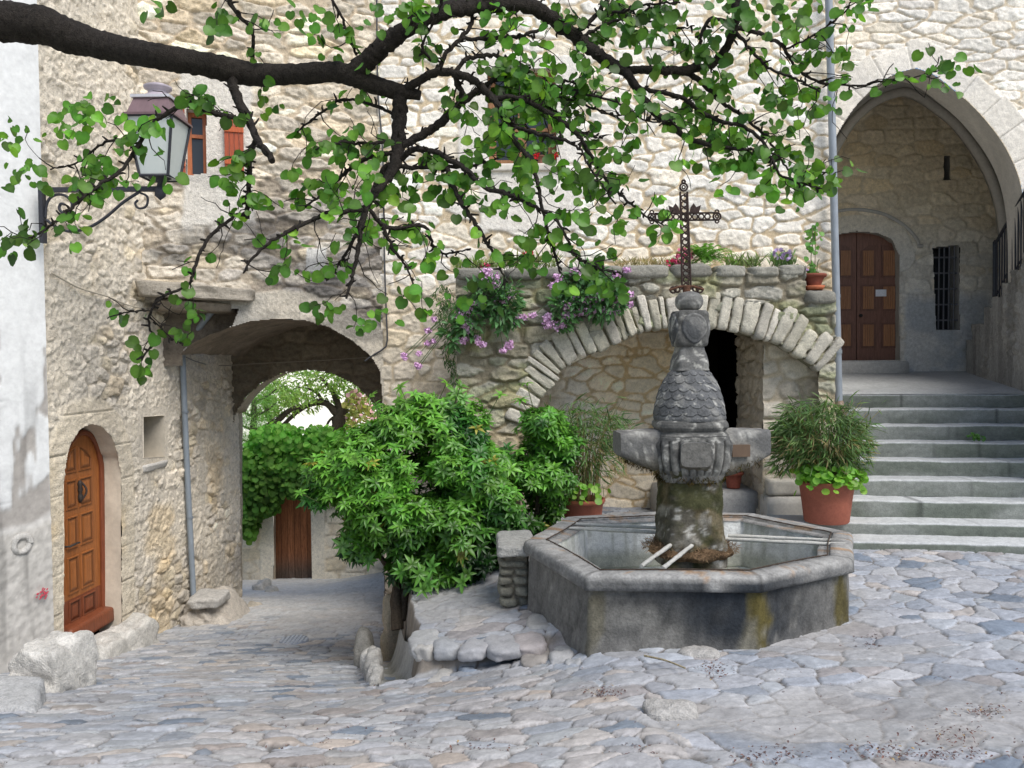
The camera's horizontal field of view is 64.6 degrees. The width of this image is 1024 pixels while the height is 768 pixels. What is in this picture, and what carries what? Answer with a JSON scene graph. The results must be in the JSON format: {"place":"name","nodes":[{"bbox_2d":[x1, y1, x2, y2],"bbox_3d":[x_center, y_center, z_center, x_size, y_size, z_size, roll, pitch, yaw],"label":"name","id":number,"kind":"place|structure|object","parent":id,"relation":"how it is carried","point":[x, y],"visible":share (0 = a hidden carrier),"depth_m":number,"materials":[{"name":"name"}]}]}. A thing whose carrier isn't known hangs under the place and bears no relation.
{"place":"outdoors","nodes":[
{"label":"outdoors","id":0,"kind":"place"},
{"bbox_2d":[242,370,375,443],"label":"sky","id":1,"kind":"structure","parent":0,"point":[322,417],"depth_m":76.07,"materials":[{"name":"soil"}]},
{"bbox_2d":[0,457,1023,767],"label":"cobbled ground","id":2,"kind":"structure","parent":0,"point":[232,693],"depth_m":4.52,"materials":[{"name":"stone"}]},
{"bbox_2d":[0,676,45,712],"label":"stone slab","id":3,"kind":"structure","parent":2,"relation":"on","point":[23,693],"depth_m":5.00,"materials":[{"name":"grey stone"}]},
{"bbox_2d":[0,0,53,673],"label":"plastered house","id":4,"kind":"structure","parent":2,"relation":"on","point":[26,598],"depth_m":6.93,"materials":[{"name":"paint"}]},
{"bbox_2d":[38,82,192,243],"bbox_3d":[-3.433,-1.887,6.947,1.245,1.337,0.424,-1,2,0],"label":"wall lantern","id":5,"kind":"object","parent":4,"relation":"attached to","point":[174,146],"depth_m":6.86,"materials":[{"name":"glass"}]},
{"bbox_2d":[8,630,98,692],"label":"stone block","id":6,"kind":"structure","parent":2,"relation":"on","point":[59,661],"depth_m":5.67,"materials":[{"name":"grey stone"}]},
{"bbox_2d":[94,612,158,659],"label":"stone block","id":7,"kind":"structure","parent":2,"relation":"on","point":[134,631],"depth_m":8.15,"materials":[{"name":"stone"}]},
{"bbox_2d":[37,0,242,634],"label":"rubble house","id":8,"kind":"structure","parent":2,"relation":"on","point":[118,514],"depth_m":8.40,"materials":[{"name":"stone"}]},
{"bbox_2d":[64,429,104,625],"bbox_3d":[-4.286,1.466,8.031,0.156,2.019,0.828,-1,2,0],"label":"door","id":9,"kind":"structure","parent":8,"relation":"in","point":[84,480],"depth_m":8.08,"materials":[{"name":"brown wood"}]},
{"bbox_2d":[51,272,157,311],"bbox_3d":[-4.056,-0.907,8.185,0.016,0.237,1.907,-1,2,3],"label":"wire","id":10,"kind":"object","parent":8,"relation":"attached to","point":[52,273],"visible":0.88,"depth_m":7.91,"materials":[{"name":"grey metal"}]},
{"bbox_2d":[179,585,249,626],"bbox_3d":[-3.619,2.860,10.116,0.765,0.702,1.173,-1,2,0],"label":"mounting stone","id":11,"kind":"object","parent":2,"relation":"on","point":[222,605],"visible":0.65,"depth_m":9.72,"materials":[{"name":"beige stone"}]},
{"bbox_2d":[247,601,261,606],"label":"kerb stone","id":12,"kind":"object","parent":2,"relation":"on","point":[251,604],"visible":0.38,"depth_m":10.88,"materials":[{"name":"beige stone"}]},
{"bbox_2d":[135,0,386,595],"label":"gatehouse","id":13,"kind":"object","parent":2,"relation":"on","point":[255,318],"visible":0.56,"depth_m":9.38,"materials":[{"name":"stone"}]},
{"bbox_2d":[186,109,206,174],"bbox_3d":[-3.579,-2.707,9.218,0.219,0.743,0.250,-1,2,-18],"label":"window","id":14,"kind":"structure","parent":13,"relation":"in","point":[196,150],"depth_m":9.23,"materials":[{"name":"paint"}]},
{"bbox_2d":[180,313,213,596],"bbox_3d":[-3.719,0.859,9.604,0.737,3.524,0.195,1,2,43],"label":"drainpipe","id":15,"kind":"object","parent":13,"relation":"attached to","point":[185,411],"visible":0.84,"depth_m":9.78,"materials":[{"name":"metal"}]},
{"bbox_2d":[186,357,371,365],"bbox_3d":[-3.168,-0.308,10.904,2.565,0.119,1.066,-2,2,-35],"label":"wire","id":16,"kind":"object","parent":13,"relation":"attached to","point":[279,362],"visible":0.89,"depth_m":11.22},
{"bbox_2d":[364,0,387,361],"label":"cable","id":17,"kind":"object","parent":13,"relation":"attached to","point":[383,217],"visible":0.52,"depth_m":9.70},
{"bbox_2d":[252,578,271,589],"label":"guard stone","id":18,"kind":"object","parent":2,"relation":"on","point":[261,584],"visible":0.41,"depth_m":12.79,"materials":[{"name":"grey stone"}]},
{"bbox_2d":[265,585,278,591],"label":"guard stone","id":19,"kind":"object","parent":2,"relation":"on","point":[271,588],"visible":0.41,"depth_m":12.53,"materials":[{"name":"grey stone"}]},
{"bbox_2d":[279,634,308,644],"bbox_3d":[-2.308,2.728,8.582,0.300,0.058,0.300,-1,2,0],"label":"drain cover","id":20,"kind":"object","parent":2,"relation":"on","point":[296,639],"visible":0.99,"depth_m":8.57,"materials":[{"name":"metal"}]},
{"bbox_2d":[242,474,383,579],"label":"lane wall","id":21,"kind":"structure","parent":2,"relation":"on","point":[293,542],"depth_m":15.09,"materials":[{"name":"paint"}]},
{"bbox_2d":[276,497,311,578],"bbox_3d":[-4.083,2.874,15.208,0.728,1.604,0.040,-1,2,0],"label":"plank door","id":22,"kind":"structure","parent":21,"relation":"in","point":[293,525],"depth_m":15.19,"materials":[{"name":"brown wood"}]},
{"bbox_2d":[242,421,382,545],"bbox_3d":[-3.533,1.768,14.809,4.658,2.294,0.696,-1,2,0],"label":"ivy","id":23,"kind":"object","parent":21,"relation":"attached to","point":[273,464],"visible":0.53,"depth_m":14.60,"materials":[{"name":"green plant"}]},
{"bbox_2d":[353,626,413,685],"bbox_3d":[-1.022,2.293,6.439,0.408,0.724,1.787,-1,2,-14],"label":"water channel","id":24,"kind":"object","parent":2,"relation":"on","point":[368,659],"visible":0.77,"depth_m":6.39,"materials":[{"name":"stone"}]},
{"bbox_2d":[380,592,398,660],"bbox_3d":[-1.094,2.317,7.596,0.244,0.775,0.390,-1,2,0],"label":"trunk","id":25,"kind":"object","parent":2,"relation":"on","point":[388,639],"visible":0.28,"depth_m":7.43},
{"bbox_2d":[295,377,528,630],"bbox_3d":[-0.886,1.049,7.287,2.085,2.218,1.513,-1,2,0],"label":"glossy shrub","id":26,"kind":"object","parent":2,"relation":"on","point":[456,520],"visible":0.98,"depth_m":6.94,"materials":[{"name":"green plant"}]},
{"bbox_2d":[408,629,438,658],"bbox_3d":[-0.620,1.837,5.736,0.229,0.135,0.384,-1,2,-10],"label":"edging stone","id":27,"kind":"object","parent":2,"relation":"on","point":[423,637],"visible":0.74,"depth_m":5.70,"materials":[{"name":"grey stone"}]},
{"bbox_2d":[413,644,433,661],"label":"edging stone","id":28,"kind":"object","parent":2,"relation":"on","point":[423,652],"visible":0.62,"depth_m":5.54,"materials":[{"name":"grey stone"}]},
{"bbox_2d":[427,668,452,682],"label":"edging stone","id":29,"kind":"object","parent":2,"relation":"on","point":[442,672],"visible":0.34,"depth_m":5.39,"materials":[{"name":"grey stone"}]},
{"bbox_2d":[433,636,459,660],"bbox_3d":[-0.454,1.834,5.629,0.208,0.142,0.330,-1,2,0],"label":"edging stone","id":30,"kind":"object","parent":2,"relation":"on","point":[446,648],"visible":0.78,"depth_m":5.50,"materials":[{"name":"grey stone"}]},
{"bbox_2d":[458,666,476,676],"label":"edging stone","id":31,"kind":"object","parent":2,"relation":"on","point":[467,668],"visible":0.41,"depth_m":5.39,"materials":[{"name":"grey stone"}]},
{"bbox_2d":[458,634,487,661],"bbox_3d":[-0.236,1.802,5.547,0.203,0.113,0.383,0,2,12],"label":"edging stone","id":32,"kind":"object","parent":2,"relation":"on","point":[471,649],"visible":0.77,"depth_m":5.39,"materials":[{"name":"grey stone"}]},
{"bbox_2d":[0,0,982,385],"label":"judas tree","id":33,"kind":"object","parent":2,"relation":"on","point":[526,94],"visible":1,"depth_m":3.60,"materials":[{"name":"green plant"}]},
{"bbox_2d":[484,634,521,661],"bbox_3d":[-0.069,1.784,5.481,0.240,0.113,0.386,-1,2,-17],"label":"edging stone","id":34,"kind":"object","parent":2,"relation":"on","point":[502,648],"visible":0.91,"depth_m":5.36,"materials":[{"name":"grey stone"}]},
{"bbox_2d":[496,530,532,607],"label":"stone pier","id":35,"kind":"structure","parent":2,"relation":"on","point":[513,562],"depth_m":6.20,"materials":[{"name":"grey stone"}]},
{"bbox_2d":[6,632,1023,766],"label":"leaf litter","id":36,"kind":"object","parent":2,"relation":"on","point":[877,748],"visible":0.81,"depth_m":3.45,"materials":[{"name":"brown dry leaf"}]},
{"bbox_2d":[513,631,546,655],"bbox_3d":[0.112,1.759,5.483,0.243,0.115,0.355,-1,2,0],"label":"edging stone","id":37,"kind":"object","parent":2,"relation":"on","point":[532,642],"visible":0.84,"depth_m":5.38,"materials":[{"name":"grey stone"}]},
{"bbox_2d":[520,648,549,667],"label":"edging stone","id":38,"kind":"object","parent":2,"relation":"on","point":[529,660],"visible":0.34,"depth_m":5.23,"materials":[{"name":"grey stone"}]},
{"bbox_2d":[526,614,549,630],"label":"edging stone","id":39,"kind":"object","parent":2,"relation":"on","point":[536,621],"visible":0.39,"depth_m":5.72,"materials":[{"name":"grey stone"}]},
{"bbox_2d":[500,382,587,535],"bbox_3d":[0.226,0.906,7.782,0.997,1.855,0.986,-1,2,0],"label":"glossy shrub","id":40,"kind":"object","parent":2,"relation":"on","point":[551,443],"visible":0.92,"depth_m":7.55,"materials":[{"name":"green plant"}]},
{"bbox_2d":[549,646,574,664],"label":"edging stone","id":41,"kind":"object","parent":2,"relation":"on","point":[559,654],"visible":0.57,"depth_m":5.19,"materials":[{"name":"grey stone"}]},
{"bbox_2d":[564,658,581,671],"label":"edging stone","id":42,"kind":"object","parent":2,"relation":"on","point":[577,661],"visible":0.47,"depth_m":5.04,"materials":[{"name":"grey stone"}]},
{"bbox_2d":[534,392,645,517],"bbox_3d":[0.719,0.822,7.948,1.167,1.490,1.014,-2,2,-39],"label":"bamboo pot","id":43,"kind":"object","parent":2,"relation":"on","point":[585,503],"visible":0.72,"depth_m":7.83,"materials":[{"name":"ceramic"}]},
{"bbox_2d":[378,0,835,594],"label":"stone house","id":44,"kind":"structure","parent":2,"relation":"on","point":[630,374],"depth_m":9.73,"materials":[{"name":"stone"}]},
{"bbox_2d":[482,69,557,171],"bbox_3d":[0.122,-3.154,9.788,0.977,1.220,0.292,-1,2,0],"label":"window","id":45,"kind":"structure","parent":44,"relation":"in","point":[506,164],"depth_m":9.83,"materials":[{"name":"stone"}]},
{"bbox_2d":[521,131,558,162],"bbox_3d":[0.293,-2.819,9.703,0.551,0.380,0.291,0,2,12],"label":"geranium pot","id":46,"kind":"object","parent":44,"relation":"on","point":[537,156],"visible":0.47,"depth_m":9.67,"materials":[{"name":"ceramic"}]},
{"bbox_2d":[704,329,737,427],"bbox_3d":[2.539,0.386,10.931,1.035,2.604,2.170,-1,2,0],"label":"doorway","id":47,"kind":"structure","parent":44,"relation":"in","point":[720,350],"depth_m":11.56,"materials":[{"name":"black"}]},
{"bbox_2d":[455,263,843,515],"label":"garden terrace","id":48,"kind":"structure","parent":2,"relation":"on","point":[783,318],"depth_m":8.46,"materials":[{"name":"stone"}]},
{"bbox_2d":[429,284,467,386],"bbox_3d":[-0.629,-0.500,8.458,0.442,1.101,0.289,0,2,30],"label":"hanging creeper","id":49,"kind":"object","parent":48,"relation":"hanging from","point":[442,309],"visible":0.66,"depth_m":8.46,"materials":[{"name":"green plant"}]},
{"bbox_2d":[400,267,527,369],"bbox_3d":[-0.493,-0.672,8.273,1.326,1.051,0.451,-1,2,0],"label":"pink valerian","id":50,"kind":"object","parent":48,"relation":"hanging from","point":[506,295],"visible":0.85,"depth_m":8.26,"materials":[{"name":"green plant"}]},
{"bbox_2d":[451,253,505,267],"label":"flowering plant","id":51,"kind":"object","parent":48,"relation":"on","point":[476,263],"visible":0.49,"depth_m":8.67,"materials":[{"name":"green plant"}]},
{"bbox_2d":[505,248,562,268],"bbox_3d":[0.183,-1.342,8.725,0.773,0.248,0.387,-1,2,0],"label":"grass tuft","id":52,"kind":"object","parent":48,"relation":"on","point":[551,262],"visible":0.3,"depth_m":8.68,"materials":[{"name":"green plant"}]},
{"bbox_2d":[528,257,633,333],"bbox_3d":[0.709,-0.909,8.297,1.095,0.804,0.517,-1,2,0],"label":"pink valerian","id":53,"kind":"object","parent":48,"relation":"on","point":[597,308],"visible":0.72,"depth_m":8.24,"materials":[{"name":"green plant"}]},
{"bbox_2d":[664,247,697,266],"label":"pink geranium","id":54,"kind":"object","parent":48,"relation":"on","point":[673,261],"visible":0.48,"depth_m":8.58,"materials":[{"name":"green plant"}]},
{"bbox_2d":[666,243,739,265],"bbox_3d":[2.037,-1.329,8.579,0.888,0.290,0.429,-1,2,0],"label":"fern","id":55,"kind":"object","parent":48,"relation":"on","point":[703,254],"visible":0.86,"depth_m":8.52,"materials":[{"name":"green plant"}]},
{"bbox_2d":[725,471,743,488],"bbox_3d":[2.525,1.091,9.236,0.233,0.185,0.233,-1,2,0],"label":"flower pot","id":56,"kind":"object","parent":48,"relation":"on","point":[732,482],"visible":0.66,"depth_m":9.16,"materials":[{"name":"ceramic"}]},
{"bbox_2d":[721,250,769,268],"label":"grass tuft","id":57,"kind":"object","parent":48,"relation":"on","point":[749,261],"visible":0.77,"depth_m":8.63,"materials":[{"name":"green plant"}]},
{"bbox_2d":[766,248,808,271],"bbox_3d":[2.966,-1.294,8.713,0.477,0.353,0.348,-1,2,0],"label":"lavender","id":58,"kind":"object","parent":48,"relation":"on","point":[783,257],"visible":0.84,"depth_m":8.62,"materials":[{"name":"purple plant"}]},
{"bbox_2d":[796,222,826,290],"bbox_3d":[3.163,-1.345,8.511,0.281,0.710,0.257,-1,2,-26],"label":"flower pot","id":59,"kind":"object","parent":48,"relation":"on","point":[814,279],"visible":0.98,"depth_m":8.47,"materials":[{"name":"ceramic"}]},
{"bbox_2d":[644,655,685,668],"bbox_3d":[0.880,1.598,4.666,0.023,0.060,0.374,-1,2,-28],"label":"dry stick","id":60,"kind":"object","parent":2,"relation":"on","point":[653,657],"visible":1,"depth_m":4.68,"materials":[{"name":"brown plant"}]},
{"bbox_2d":[642,697,698,720],"bbox_3d":[0.765,1.580,3.900,0.263,0.110,0.205,-1,2,0],"label":"paving stone","id":61,"kind":"object","parent":2,"relation":"on","point":[657,709],"visible":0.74,"depth_m":3.84,"materials":[{"name":"grey stone"}]},
{"bbox_2d":[523,179,853,657],"bbox_3d":[1.354,0.303,6.073,2.555,3.678,2.223,-1,2,0],"label":"village fountain","id":62,"kind":"object","parent":2,"relation":"on","point":[688,562],"visible":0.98,"depth_m":5.87,"materials":[{"name":"stone"}]},
{"bbox_2d":[677,645,720,658],"bbox_3d":[1.141,1.657,4.943,0.256,0.101,0.184,-1,2,0],"label":"paving stone","id":63,"kind":"object","parent":2,"relation":"on","point":[701,652],"visible":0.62,"depth_m":4.89,"materials":[{"name":"grey stone"}]},
{"bbox_2d":[767,394,1023,553],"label":"stone steps","id":64,"kind":"structure","parent":2,"relation":"on","point":[974,502],"depth_m":8.56,"materials":[{"name":"grey stone"}]},
{"bbox_2d":[763,390,887,525],"bbox_3d":[3.112,0.696,7.932,1.172,1.301,1.164,1,2,38],"label":"bamboo pot","id":65,"kind":"object","parent":64,"relation":"on","point":[827,487],"visible":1,"depth_m":7.73,"materials":[{"name":"ceramic"}]},
{"bbox_2d":[825,0,847,413],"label":"drainpipe","id":66,"kind":"object","parent":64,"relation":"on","point":[834,216],"visible":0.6,"depth_m":9.58,"materials":[{"name":"metal"}]},
{"bbox_2d":[966,432,985,441],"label":"weed","id":67,"kind":"object","parent":64,"relation":"on","point":[976,436],"visible":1,"depth_m":9.01,"materials":[{"name":"green plant"}]},
{"bbox_2d":[613,255,680,267],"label":"dry grass","id":68,"kind":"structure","parent":0,"point":[634,262],"depth_m":8.70,"materials":[{"name":"green plant"}]},
{"bbox_2d":[842,371,1023,393],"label":"landing pavement","id":69,"kind":"structure","parent":0,"point":[941,382],"depth_m":10.83,"materials":[{"name":"stone"}]},
{"bbox_2d":[835,0,1023,423],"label":"church porch","id":70,"kind":"object","parent":69,"relation":"on","point":[927,208],"visible":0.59,"depth_m":12.49,"materials":[{"name":"stone"}]},
{"bbox_2d":[839,233,899,360],"bbox_3d":[5.456,-1.368,12.697,1.313,2.031,0.080,-1,2,0],"label":"door","id":71,"kind":"structure","parent":70,"relation":"in","point":[866,261],"depth_m":12.70,"materials":[{"name":"brown wood"}]},
{"bbox_2d":[876,289,885,295],"bbox_3d":[5.770,-1.423,12.665,0.167,0.107,0.008,-1,2,2],"label":"paper notice","id":72,"kind":"object","parent":71,"relation":"attached to","point":[881,292],"visible":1,"depth_m":12.66,"materials":[{"name":"white paper"}]},
{"bbox_2d":[932,245,959,329],"bbox_3d":[6.731,-1.494,12.711,0.431,1.328,0.307,-1,2,0],"label":"window","id":73,"kind":"structure","parent":70,"relation":"in","point":[945,259],"depth_m":12.68,"materials":[{"name":"paint"}]},
{"bbox_2d":[943,156,949,179],"bbox_3d":[6.713,-3.336,12.708,0.116,0.379,0.407,-1,2,0],"label":"slit window","id":74,"kind":"structure","parent":70,"relation":"in","point":[946,166],"depth_m":12.59,"materials":[{"name":"paint"}]},
{"bbox_2d":[966,253,1023,407],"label":"side stair","id":75,"kind":"object","parent":69,"relation":"on","point":[995,349],"visible":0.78,"depth_m":10.67,"materials":[{"name":"stone"}]},
{"bbox_2d":[992,191,1023,296],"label":"stair railing","id":76,"kind":"object","parent":75,"relation":"on","point":[996,287],"visible":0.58,"depth_m":10.80,"materials":[{"name":"metal"}]},
{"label":"garden bank","id":77,"kind":"structure","parent":0,"visible":0},
{"bbox_2d":[242,382,283,447],"bbox_3d":[-5.443,0.684,17.022,1.330,2.138,1.465,-1,2,0],"label":"tree","id":78,"kind":"object","parent":77,"relation":"on","point":[254,415],"visible":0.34,"depth_m":16.98,"materials":[{"name":"green plant"}]},
{"bbox_2d":[249,380,314,438],"bbox_3d":[-5.076,0.800,18.017,1.411,1.946,1.326,-1,2,0],"label":"orchard tree","id":79,"kind":"object","parent":77,"relation":"on","point":[296,393],"visible":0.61,"depth_m":17.96,"materials":[{"name":"green plant"}]},
{"bbox_2d":[262,370,371,430],"bbox_3d":[-4.584,0.640,19.033,3.470,2.462,1.396,-1,2,0],"label":"orchard tree","id":80,"kind":"object","parent":77,"relation":"on","point":[338,412],"visible":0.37,"depth_m":18.92,"materials":[{"name":"green plant"}]},
{"bbox_2d":[341,389,379,429],"bbox_3d":[-3.341,0.932,18.520,1.056,1.648,1.278,-1,2,0],"label":"flowering shrub","id":81,"kind":"object","parent":77,"relation":"on","point":[356,410],"visible":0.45,"depth_m":18.26,"materials":[{"name":"green plant"}]}
]}

